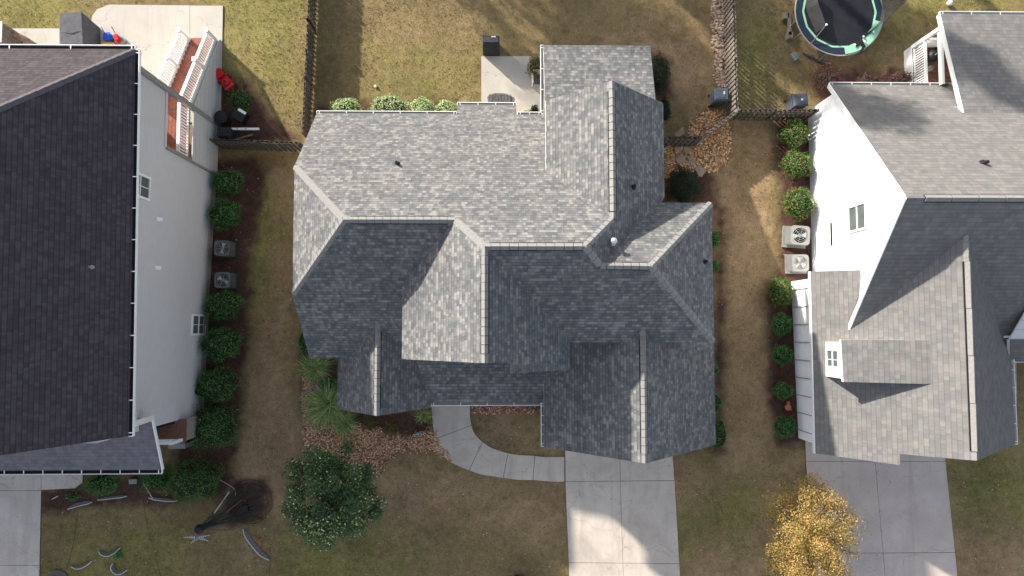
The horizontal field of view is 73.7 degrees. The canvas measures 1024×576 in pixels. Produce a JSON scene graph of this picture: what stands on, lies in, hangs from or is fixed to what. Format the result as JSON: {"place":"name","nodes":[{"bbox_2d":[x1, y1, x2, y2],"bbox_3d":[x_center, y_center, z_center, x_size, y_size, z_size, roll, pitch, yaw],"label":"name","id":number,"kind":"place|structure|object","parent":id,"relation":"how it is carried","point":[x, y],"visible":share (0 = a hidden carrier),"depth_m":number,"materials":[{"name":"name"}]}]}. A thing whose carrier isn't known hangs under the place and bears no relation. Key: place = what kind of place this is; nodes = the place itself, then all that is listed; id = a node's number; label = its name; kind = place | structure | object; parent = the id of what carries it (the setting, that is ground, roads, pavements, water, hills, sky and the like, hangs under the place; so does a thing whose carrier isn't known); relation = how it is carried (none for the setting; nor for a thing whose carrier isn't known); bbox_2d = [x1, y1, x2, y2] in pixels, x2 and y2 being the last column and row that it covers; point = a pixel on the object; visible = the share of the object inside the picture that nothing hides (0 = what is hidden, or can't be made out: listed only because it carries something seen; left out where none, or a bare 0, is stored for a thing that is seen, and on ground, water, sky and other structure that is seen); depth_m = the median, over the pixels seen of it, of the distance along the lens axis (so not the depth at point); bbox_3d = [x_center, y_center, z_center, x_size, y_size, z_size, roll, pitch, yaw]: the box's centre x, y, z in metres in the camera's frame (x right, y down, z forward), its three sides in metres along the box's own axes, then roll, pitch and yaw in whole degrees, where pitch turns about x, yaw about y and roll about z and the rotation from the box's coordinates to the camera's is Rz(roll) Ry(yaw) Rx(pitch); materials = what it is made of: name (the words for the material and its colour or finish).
{"place":"outdoors","nodes":[
{"label":"outdoors","id":0,"kind":"place"},
{"bbox_2d":[0,21,22,43],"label":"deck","id":1,"kind":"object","parent":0,"point":[6,37],"visible":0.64,"depth_m":32.17,"materials":[{"name":"brown wood"}]},
{"bbox_2d":[0,475,82,575],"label":"driveway","id":2,"kind":"structure","parent":0,"point":[20,517],"depth_m":31.95,"materials":[{"name":"concrete"}]},
{"bbox_2d":[101,26,125,44],"bbox_3d":[-19.388,-12.096,33.034,1.156,0.679,0.862,0,87,-1],"label":"toy wagon","id":3,"kind":"object","parent":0,"point":[109,38],"visible":0.9,"depth_m":33.08,"materials":[{"name":"blue plastic"}]},
{"bbox_2d":[12,4,222,122],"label":"patio","id":4,"kind":"structure","parent":0,"point":[149,32],"depth_m":33.44,"materials":[{"name":"concrete"}]},
{"bbox_2d":[12,31,36,43],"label":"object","id":5,"kind":"object","parent":4,"relation":"on","point":[18,36],"visible":0.67,"depth_m":32.66,"materials":[{"name":"brown fabric"}]},
{"bbox_2d":[60,12,100,44],"bbox_3d":[-20.712,-12.114,32.584,1.337,1.507,1.538,0,87,-1],"label":"covered grill","id":6,"kind":"object","parent":4,"relation":"on","point":[80,28],"visible":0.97,"depth_m":31.91,"materials":[{"name":"grey fabric"}]},
{"bbox_2d":[293,351,337,383],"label":"ornamental grass","id":7,"kind":"object","parent":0,"point":[313,367],"depth_m":32.19,"materials":[{"name":"plant"}]},
{"bbox_2d":[359,414,378,429],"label":"ornamental grass","id":8,"kind":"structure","parent":0,"point":[369,421],"depth_m":32.38,"materials":[{"name":"brown plant"}]},
{"bbox_2d":[380,418,399,435],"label":"ornamental grass","id":9,"kind":"object","parent":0,"point":[391,427],"depth_m":32.35,"materials":[{"name":"brown plant"}]},
{"bbox_2d":[411,408,435,424],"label":"ornamental grass","id":10,"kind":"object","parent":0,"point":[422,414],"depth_m":32.40,"materials":[{"name":"plant"}]},
{"bbox_2d":[487,93,511,101],"bbox_3d":[-0.603,-9.218,33.515,1.223,0.106,0.701,0,87,-1],"label":"cushion mat","id":11,"kind":"object","parent":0,"point":[499,97],"visible":0.66,"depth_m":33.48,"materials":[{"name":"grey fabric"}]},
{"bbox_2d":[0,0,1023,575],"bbox_3d":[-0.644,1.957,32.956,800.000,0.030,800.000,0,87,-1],"label":"ground","id":12,"kind":"structure","parent":0,"point":[270,120],"depth_m":32.97,"materials":[{"name":"plant"}]},
{"bbox_2d":[49,570,67,575],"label":"curved board","id":13,"kind":"object","parent":12,"relation":"on","point":[57,573],"visible":1,"depth_m":31.77,"materials":[{"name":"grey paint"}]},
{"bbox_2d":[64,491,81,501],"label":"shrub","id":14,"kind":"object","parent":12,"relation":"on","point":[72,497],"visible":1,"depth_m":31.89,"materials":[{"name":"green plant"}]},
{"bbox_2d":[67,501,91,509],"bbox_3d":[-20.284,10.151,32.020,1.173,0.050,0.192,-15,87,-2],"label":"curved board","id":15,"kind":"object","parent":12,"relation":"on","point":[79,504],"visible":1,"depth_m":32.01,"materials":[{"name":"grey paint"}]},
{"bbox_2d":[71,560,92,568],"bbox_3d":[-20.055,12.939,31.839,0.999,0.090,0.261,-15,87,-2],"label":"curved board","id":16,"kind":"object","parent":12,"relation":"on","point":[81,566],"visible":1,"depth_m":31.83,"materials":[{"name":"grey paint"}]},
{"bbox_2d":[81,474,121,497],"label":"shrub","id":17,"kind":"object","parent":12,"relation":"on","point":[101,483],"visible":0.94,"depth_m":31.52,"materials":[{"name":"green plant"}]},
{"bbox_2d":[0,44,219,474],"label":"house","id":18,"kind":"structure","parent":12,"relation":"on","point":[107,196],"depth_m":23.69,"materials":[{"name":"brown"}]},
{"bbox_2d":[139,172,150,200],"bbox_3d":[-14.295,-3.936,26.225,0.080,1.480,0.954,1,87,-1],"label":"window","id":19,"kind":"structure","parent":18,"relation":"in","point":[144,180],"depth_m":26.58,"materials":[{"name":"white glass"}]},
{"bbox_2d":[191,314,205,334],"bbox_3d":[-14.566,1.708,31.727,0.080,1.430,0.980,1,87,-1],"label":"window","id":20,"kind":"structure","parent":18,"relation":"in","point":[197,319],"depth_m":31.61,"materials":[{"name":"white glass"}]},
{"bbox_2d":[99,547,120,556],"bbox_3d":[-18.776,12.348,31.899,1.013,0.090,0.345,-11,87,-2],"label":"curved board","id":21,"kind":"object","parent":12,"relation":"on","point":[105,554],"visible":1,"depth_m":31.89,"materials":[{"name":"grey paint"}]},
{"bbox_2d":[97,495,126,499],"bbox_3d":[-18.790,9.848,32.068,1.368,0.050,0.130,-7,87,-2],"label":"curved board","id":22,"kind":"object","parent":12,"relation":"on","point":[112,497],"visible":0.99,"depth_m":32.06,"materials":[{"name":"grey paint"}]},
{"bbox_2d":[110,563,127,574],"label":"curved board","id":23,"kind":"object","parent":12,"relation":"on","point":[113,570],"visible":1,"depth_m":31.84,"materials":[{"name":"grey paint"}]},
{"bbox_2d":[137,462,174,494],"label":"shrub","id":24,"kind":"object","parent":12,"relation":"on","point":[153,481],"visible":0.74,"depth_m":31.57,"materials":[{"name":"green plant"}]},
{"bbox_2d":[148,497,176,501],"bbox_3d":[-16.436,9.955,32.107,1.338,0.050,0.148,7,86,-1],"label":"curved board","id":25,"kind":"object","parent":12,"relation":"on","point":[163,499],"visible":0.96,"depth_m":32.10,"materials":[{"name":"grey paint"}]},
{"bbox_2d":[157,27,219,172],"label":"raised deck","id":26,"kind":"structure","parent":12,"relation":"on","point":[193,79],"depth_m":31.62,"materials":[{"name":"wood"}]},
{"bbox_2d":[160,453,227,508],"bbox_3d":[-14.650,8.936,31.400,2.652,1.697,2.786,20,86,0],"label":"shrub","id":27,"kind":"object","parent":12,"relation":"on","point":[190,481],"visible":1,"depth_m":31.14,"materials":[{"name":"green plant"}]},
{"bbox_2d":[189,400,243,452],"bbox_3d":[-13.942,6.410,31.570,2.860,1.688,2.456,0,87,-1],"label":"shrub","id":28,"kind":"object","parent":12,"relation":"on","point":[214,427],"visible":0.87,"depth_m":31.29,"materials":[{"name":"green plant"}]},
{"bbox_2d":[193,363,244,404],"bbox_3d":[-13.818,4.544,31.801,2.183,1.451,2.245,35,87,1],"label":"shrub","id":29,"kind":"object","parent":12,"relation":"on","point":[218,384],"visible":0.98,"depth_m":31.54,"materials":[{"name":"green plant"}]},
{"bbox_2d":[197,326,243,364],"bbox_3d":[-13.699,2.642,31.951,2.472,1.382,1.876,0,87,-1],"label":"shrub","id":30,"kind":"object","parent":12,"relation":"on","point":[218,345],"visible":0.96,"depth_m":31.66,"materials":[{"name":"green plant"}]},
{"bbox_2d":[214,110,231,125],"bbox_3d":[-13.876,-8.126,32.875,0.620,0.800,0.620,0,87,-1],"label":"rubbish can","id":31,"kind":"object","parent":12,"relation":"on","point":[221,117],"visible":1,"depth_m":32.49,"materials":[{"name":"black plastic"}]},
{"bbox_2d":[201,288,245,323],"bbox_3d":[-13.654,0.838,32.110,1.774,1.273,1.940,31,87,1],"label":"shrub","id":32,"kind":"object","parent":12,"relation":"on","point":[225,304],"visible":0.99,"depth_m":31.86,"materials":[{"name":"green plant"}]},
{"bbox_2d":[205,195,242,232],"bbox_3d":[-13.610,-3.492,32.344,1.787,1.342,1.808,38,87,1],"label":"shrub","id":33,"kind":"object","parent":12,"relation":"on","point":[222,214],"visible":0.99,"depth_m":32.09,"materials":[{"name":"green plant"}]},
{"bbox_2d":[214,240,238,258],"bbox_3d":[-13.641,-1.855,32.496,0.900,0.862,0.828,0,87,-1],"label":"air conditioner","id":34,"kind":"object","parent":12,"relation":"on","point":[225,249],"visible":1,"depth_m":32.26,"materials":[{"name":"grey paint"}]},
{"bbox_2d":[214,272,238,289],"bbox_3d":[-13.579,-0.350,32.408,0.925,0.862,0.851,0,87,-1],"label":"air conditioner","id":35,"kind":"object","parent":12,"relation":"on","point":[225,280],"visible":1,"depth_m":32.16,"materials":[{"name":"grey paint"}]},
{"bbox_2d":[216,68,236,92],"bbox_3d":[-13.940,-10.075,33.042,0.600,0.695,1.268,-38,88,-3],"label":"lawn mower","id":36,"kind":"object","parent":12,"relation":"on","point":[226,82],"visible":1,"depth_m":33.07,"materials":[{"name":"red metal"}]},
{"bbox_2d":[217,127,235,140],"bbox_3d":[-13.705,-7.377,32.806,0.646,0.855,0.515,0,87,-1],"label":"wheeled bin","id":37,"kind":"object","parent":12,"relation":"on","point":[226,133],"visible":0.77,"depth_m":32.43,"materials":[{"name":"black plastic"}]},
{"bbox_2d":[210,166,245,196],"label":"shrub","id":38,"kind":"object","parent":12,"relation":"on","point":[227,182],"visible":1,"depth_m":32.29,"materials":[{"name":"green plant"}]},
{"bbox_2d":[183,479,273,542],"bbox_3d":[-13.094,10.832,31.894,2.175,0.538,4.256,43,87,2],"label":"wire tree","id":39,"kind":"object","parent":12,"relation":"on","point":[200,528],"visible":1,"depth_m":31.81,"materials":[{"name":"black metal"}]},
{"bbox_2d":[224,85,255,112],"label":"shrub","id":40,"kind":"object","parent":12,"relation":"on","point":[240,100],"visible":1,"depth_m":33.01,"materials":[{"name":"green plant"}]},
{"bbox_2d":[230,107,249,124],"bbox_3d":[-13.150,-8.343,33.060,0.620,0.485,0.555,28,86,1],"label":"wheeled bin","id":41,"kind":"object","parent":12,"relation":"on","point":[240,115],"visible":1,"depth_m":32.86,"materials":[{"name":"black plastic"}]},
{"bbox_2d":[209,138,302,151],"bbox_3d":[-11.977,-6.788,32.467,4.196,1.530,0.148,2,87,-1],"label":"wooden fence","id":42,"kind":"object","parent":12,"relation":"on","point":[245,144],"visible":0.93,"depth_m":32.26,"materials":[{"name":"brown wood"}]},
{"bbox_2d":[243,528,269,559],"bbox_3d":[-12.070,12.093,32.050,0.283,0.080,1.898,-41,88,-3],"label":"curved board","id":43,"kind":"object","parent":12,"relation":"on","point":[257,549],"visible":1,"depth_m":32.04,"materials":[{"name":"grey paint"}]},
{"bbox_2d":[296,331,307,353],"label":"shrub","id":44,"kind":"object","parent":12,"relation":"on","point":[302,343],"visible":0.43,"depth_m":32.09,"materials":[{"name":"green plant"}]},
{"bbox_2d":[301,0,316,137],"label":"wooden fence","id":45,"kind":"object","parent":12,"relation":"on","point":[308,79],"visible":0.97,"depth_m":32.70,"materials":[{"name":"brown wood"}]},
{"bbox_2d":[294,379,349,435],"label":"ornamental grass","id":46,"kind":"object","parent":12,"relation":"on","point":[323,405],"depth_m":32.01,"materials":[{"name":"plant"}]},
{"bbox_2d":[317,377,337,392],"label":"shrub","id":47,"kind":"object","parent":12,"relation":"on","point":[332,383],"visible":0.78,"depth_m":32.21,"materials":[{"name":"green plant"}]},
{"bbox_2d":[281,440,388,552],"bbox_3d":[-7.742,9.082,30.169,4.585,4.653,4.647,0,87,-1],"label":"magnolia tree","id":48,"kind":"object","parent":12,"relation":"on","point":[333,510],"visible":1,"depth_m":28.89,"materials":[{"name":"green plant"}]},
{"bbox_2d":[329,98,363,110],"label":"shrub","id":49,"kind":"object","parent":12,"relation":"on","point":[347,104],"visible":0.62,"depth_m":32.66,"materials":[{"name":"green plant"}]},
{"bbox_2d":[330,411,363,443],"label":"ornamental grass","id":50,"kind":"object","parent":12,"relation":"on","point":[342,427],"depth_m":32.13,"materials":[{"name":"plant"}]},
{"bbox_2d":[368,93,411,110],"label":"shrub","id":51,"kind":"object","parent":12,"relation":"on","point":[392,103],"visible":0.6,"depth_m":32.70,"materials":[{"name":"green plant"}]},
{"bbox_2d":[301,374,537,477],"bbox_3d":[-4.386,6.556,32.560,11.351,0.099,4.900,0,87,-1],"label":"river rock","id":52,"kind":"object","parent":12,"relation":"on","point":[435,446],"visible":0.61,"depth_m":32.46,"materials":[{"name":"gravel"}]},
{"bbox_2d":[409,95,434,110],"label":"shrub","id":53,"kind":"object","parent":12,"relation":"on","point":[422,104],"visible":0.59,"depth_m":32.72,"materials":[{"name":"green plant"}]},
{"bbox_2d":[434,99,456,110],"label":"shrub","id":54,"kind":"object","parent":12,"relation":"on","point":[444,105],"visible":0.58,"depth_m":32.73,"materials":[{"name":"green plant"}]},
{"bbox_2d":[483,35,499,55],"bbox_3d":[-1.010,-11.819,33.121,0.823,1.188,0.667,0,87,-1],"label":"covered grill","id":55,"kind":"object","parent":12,"relation":"on","point":[491,46],"visible":1,"depth_m":32.71,"materials":[{"name":"black fabric"}]},
{"bbox_2d":[432,406,564,481],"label":"walkway","id":56,"kind":"structure","parent":12,"relation":"on","point":[465,446],"depth_m":32.55,"materials":[{"name":"concrete"}]},
{"bbox_2d":[291,45,715,463],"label":"house","id":57,"kind":"structure","parent":12,"relation":"on","point":[555,262],"depth_m":26.30,"materials":[{"name":"grey"}]},
{"bbox_2d":[42,129,1022,574],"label":"fallen leaves","id":58,"kind":"object","parent":12,"relation":"on","point":[500,439],"visible":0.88,"depth_m":32.56,"materials":[{"name":"plant"}]},
{"bbox_2d":[652,50,670,95],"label":"shrub","id":59,"kind":"object","parent":12,"relation":"on","point":[660,67],"visible":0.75,"depth_m":32.55,"materials":[{"name":"green plant"}]},
{"bbox_2d":[662,94,671,124],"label":"shrub","id":60,"kind":"object","parent":12,"relation":"on","point":[666,109],"visible":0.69,"depth_m":32.94,"materials":[{"name":"green plant"}]},
{"bbox_2d":[674,127,684,137],"bbox_3d":[8.301,-7.609,33.623,0.597,0.150,0.349,-41,88,-3],"label":"flagstone","id":61,"kind":"object","parent":12,"relation":"on","point":[680,132],"visible":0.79,"depth_m":33.55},
{"bbox_2d":[675,154,685,164],"bbox_3d":[8.269,-6.281,33.544,0.452,0.150,0.471,-41,88,-3],"label":"flagstone","id":62,"kind":"object","parent":12,"relation":"on","point":[680,158],"visible":1,"depth_m":33.47,"materials":[{"name":"stone"}]},
{"bbox_2d":[664,136,701,146],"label":"wooden gate","id":63,"kind":"structure","parent":12,"relation":"on","point":[676,144],"depth_m":32.62,"materials":[{"name":"brown wood"}]},
{"bbox_2d":[665,165,705,202],"bbox_3d":[8.311,-4.820,32.707,1.966,1.643,1.932,42,87,1],"label":"shrub","id":64,"kind":"object","parent":12,"relation":"on","point":[685,186],"visible":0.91,"depth_m":32.34,"materials":[{"name":"green plant"}]},
{"bbox_2d":[664,109,732,178],"bbox_3d":[9.153,-7.111,33.616,3.483,0.138,3.532,0,87,-1],"label":"river rock","id":65,"kind":"object","parent":12,"relation":"on","point":[713,156],"visible":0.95,"depth_m":33.59,"materials":[{"name":"gravel"}]},
{"bbox_2d":[695,164,705,176],"bbox_3d":[9.188,-5.737,33.529,0.540,0.150,0.446,39,87,1],"label":"flagstone","id":66,"kind":"object","parent":12,"relation":"on","point":[700,170],"visible":0.88,"depth_m":33.46,"materials":[{"name":"stone"}]},
{"bbox_2d":[693,110,737,146],"bbox_3d":[9.769,-7.674,32.944,2.205,1.530,0.142,-37,88,-3],"label":"wooden fence","id":67,"kind":"object","parent":12,"relation":"on","point":[717,126],"visible":0.92,"depth_m":32.46,"materials":[{"name":"brown wood"}]},
{"bbox_2d":[713,258,719,272],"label":"shrub","id":68,"kind":"object","parent":12,"relation":"on","point":[715,265],"visible":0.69,"depth_m":32.75,"materials":[{"name":"green plant"}]},
{"bbox_2d":[712,229,720,247],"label":"shrub","id":69,"kind":"object","parent":12,"relation":"on","point":[716,236],"visible":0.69,"depth_m":32.83,"materials":[{"name":"green plant"}]},
{"bbox_2d":[708,88,728,107],"bbox_3d":[10.011,-9.261,33.253,0.818,1.112,0.639,0,87,-1],"label":"wheeled bin","id":70,"kind":"object","parent":12,"relation":"on","point":[718,96],"visible":1,"depth_m":32.77,"materials":[{"name":"grey plastic"}]},
{"bbox_2d":[710,0,726,87],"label":"river rock","id":71,"kind":"object","parent":12,"relation":"on","point":[718,25],"visible":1,"depth_m":33.93,"materials":[{"name":"gravel"}]},
{"bbox_2d":[715,391,722,412],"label":"shrub","id":72,"kind":"object","parent":12,"relation":"on","point":[718,400],"visible":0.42,"depth_m":32.37,"materials":[{"name":"green plant"}]},
{"bbox_2d":[710,416,728,450],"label":"shrub","id":73,"kind":"object","parent":12,"relation":"on","point":[720,434],"visible":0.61,"depth_m":32.30,"materials":[{"name":"green plant"}]},
{"bbox_2d":[723,0,738,115],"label":"wooden fence","id":74,"kind":"object","parent":12,"relation":"on","point":[728,11],"visible":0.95,"depth_m":33.02,"materials":[{"name":"brown wood"}]},
{"bbox_2d":[730,108,818,120],"bbox_3d":[12.605,-8.388,33.042,3.868,1.530,0.148,0,87,-1],"label":"wooden fence","id":75,"kind":"object","parent":12,"relation":"on","point":[773,114],"visible":0.94,"depth_m":32.92,"materials":[{"name":"brown wood"}]},
{"bbox_2d":[765,275,794,308],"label":"shrub","id":76,"kind":"object","parent":12,"relation":"on","point":[780,292],"visible":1,"depth_m":32.56,"materials":[{"name":"green plant"}]},
{"bbox_2d":[769,312,792,336],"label":"shrub","id":77,"kind":"object","parent":12,"relation":"on","point":[780,324],"visible":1,"depth_m":32.60,"materials":[{"name":"green plant"}]},
{"bbox_2d":[770,345,793,366],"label":"shrub","id":78,"kind":"object","parent":12,"relation":"on","point":[781,355],"visible":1,"depth_m":32.52,"materials":[{"name":"green plant"}]},
{"bbox_2d":[771,380,793,400],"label":"shrub","id":79,"kind":"object","parent":12,"relation":"on","point":[782,391],"visible":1,"depth_m":32.40,"materials":[{"name":"green plant"}]},
{"bbox_2d":[771,415,796,439],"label":"shrub","id":80,"kind":"object","parent":12,"relation":"on","point":[784,426],"visible":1,"depth_m":32.32,"materials":[{"name":"green plant"}]},
{"bbox_2d":[781,12,792,40],"bbox_3d":[13.699,-13.013,33.954,0.357,0.300,1.324,-6,87,-1],"label":"timber bench","id":81,"kind":"object","parent":12,"relation":"on","point":[785,16],"visible":1,"depth_m":33.83,"materials":[{"name":"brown wood"}]},
{"bbox_2d":[789,51,798,61],"bbox_3d":[14.006,-11.481,33.915,0.260,0.208,0.416,-30,88,-3],"label":"concrete block","id":82,"kind":"object","parent":12,"relation":"on","point":[793,56],"depth_m":33.82,"materials":[{"name":"beige paint"}]},
{"bbox_2d":[777,118,811,150],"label":"shrub","id":83,"kind":"object","parent":12,"relation":"on","point":[794,134],"visible":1,"depth_m":32.83,"materials":[{"name":"green plant"}]},
{"bbox_2d":[781,225,809,248],"bbox_3d":[13.823,-2.508,33.107,1.150,0.792,1.058,4,87,-1],"label":"air conditioner","id":84,"kind":"object","parent":12,"relation":"on","point":[795,236],"visible":1,"depth_m":32.90,"materials":[{"name":"beige paint"}]},
{"bbox_2d":[778,149,814,178],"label":"shrub","id":85,"kind":"object","parent":12,"relation":"on","point":[795,164],"visible":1,"depth_m":32.78,"materials":[{"name":"green plant"}]},
{"bbox_2d":[784,93,808,110],"bbox_3d":[13.824,-9.018,33.313,0.818,1.112,0.639,-6,87,-1],"label":"wheeled bin","id":86,"kind":"object","parent":12,"relation":"on","point":[796,101],"visible":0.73,"depth_m":32.83,"materials":[{"name":"grey plastic"}]},
{"bbox_2d":[785,254,808,273],"bbox_3d":[13.868,-1.188,33.119,1.025,0.612,0.943,0,87,-1],"label":"air conditioner","id":87,"kind":"object","parent":12,"relation":"on","point":[796,263],"visible":1,"depth_m":32.99,"materials":[{"name":"beige paint"}]},
{"bbox_2d":[780,187,817,221],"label":"shrub","id":88,"kind":"object","parent":12,"relation":"on","point":[799,204],"visible":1,"depth_m":32.55,"materials":[{"name":"green plant"}]},
{"bbox_2d":[759,470,865,575],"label":"golden tree","id":89,"kind":"object","parent":12,"relation":"on","point":[809,540],"visible":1,"depth_m":29.22,"materials":[{"name":"yellow plant"}]},
{"bbox_2d":[802,51,825,64],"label":"wooden beam","id":90,"kind":"structure","parent":12,"relation":"on","point":[816,59],"depth_m":33.94,"materials":[{"name":"brown wood"}]},
{"bbox_2d":[747,465,880,575],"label":"fallen leaves","id":91,"kind":"object","parent":12,"relation":"on","point":[785,510],"visible":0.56,"depth_m":32.61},
{"bbox_2d":[806,61,846,97],"bbox_3d":[15.422,-10.196,33.333,1.996,1.274,1.857,0,87,-1],"label":"shrub","id":92,"kind":"object","parent":12,"relation":"on","point":[823,78],"visible":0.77,"depth_m":33.22,"materials":[{"name":"red plant"}]},
{"bbox_2d":[790,0,906,63],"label":"trampoline","id":93,"kind":"object","parent":12,"relation":"on","point":[840,26],"visible":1,"depth_m":33.25,"materials":[{"name":"fabric"}]},
{"bbox_2d":[852,72,885,81],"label":"shrub","id":94,"kind":"object","parent":12,"relation":"on","point":[870,79],"visible":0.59,"depth_m":33.21,"materials":[{"name":"red plant"}]},
{"bbox_2d":[885,68,917,81],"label":"shrub","id":95,"kind":"object","parent":12,"relation":"on","point":[900,77],"visible":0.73,"depth_m":33.23,"materials":[{"name":"red plant"}]},
{"bbox_2d":[791,11,1023,464],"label":"house","id":96,"kind":"structure","parent":12,"relation":"on","point":[908,314],"depth_m":28.13,"materials":[{"name":"grey"}]},
{"bbox_2d":[825,348,839,370],"bbox_3d":[13.682,3.059,29.122,0.080,1.130,0.930,0,87,-1],"label":"window","id":97,"kind":"structure","parent":96,"relation":"in","point":[832,359],"depth_m":29.09,"materials":[{"name":"white glass"}]},
{"bbox_2d":[847,201,866,233],"bbox_3d":[14.752,-3.009,29.179,0.080,1.480,1.180,0,87,-1],"label":"window","id":98,"kind":"structure","parent":96,"relation":"in","point":[856,213],"depth_m":29.16,"materials":[{"name":"white glass"}]},
{"bbox_2d":[904,27,952,85],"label":"back deck","id":99,"kind":"structure","parent":12,"relation":"on","point":[939,73],"depth_m":33.33,"materials":[{"name":"wood"}]},
{"bbox_2d":[920,50,937,61],"bbox_3d":[20.213,-11.126,33.028,0.600,1.049,0.600,0,87,-1],"label":"kettle grill","id":100,"kind":"object","parent":99,"relation":"on","point":[932,55],"visible":0.8,"depth_m":32.66,"materials":[{"name":"black metal"}]},
{"bbox_2d":[481,56,544,114],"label":"patio","id":101,"kind":"structure","parent":0,"point":[505,75],"depth_m":33.64,"materials":[{"name":"concrete"}]},
{"bbox_2d":[525,53,543,80],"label":"shrub","id":102,"kind":"object","parent":101,"relation":"on","point":[534,64],"visible":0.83,"depth_m":32.77,"materials":[{"name":"green plant"}]},
{"bbox_2d":[532,69,543,86],"bbox_3d":[1.256,-10.204,33.224,0.600,0.880,0.540,0,87,-1],"label":"patio chair","id":103,"kind":"object","parent":101,"relation":"on","point":[536,81],"visible":0.63,"depth_m":33.23,"materials":[{"name":"fabric"}]},
{"bbox_2d":[565,451,679,575],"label":"driveway","id":104,"kind":"structure","parent":0,"point":[621,517],"depth_m":32.49,"materials":[{"name":"concrete"}]},
{"bbox_2d":[805,441,956,575],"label":"driveway","id":105,"kind":"structure","parent":0,"point":[906,501],"depth_m":32.76,"materials":[{"name":"concrete"}]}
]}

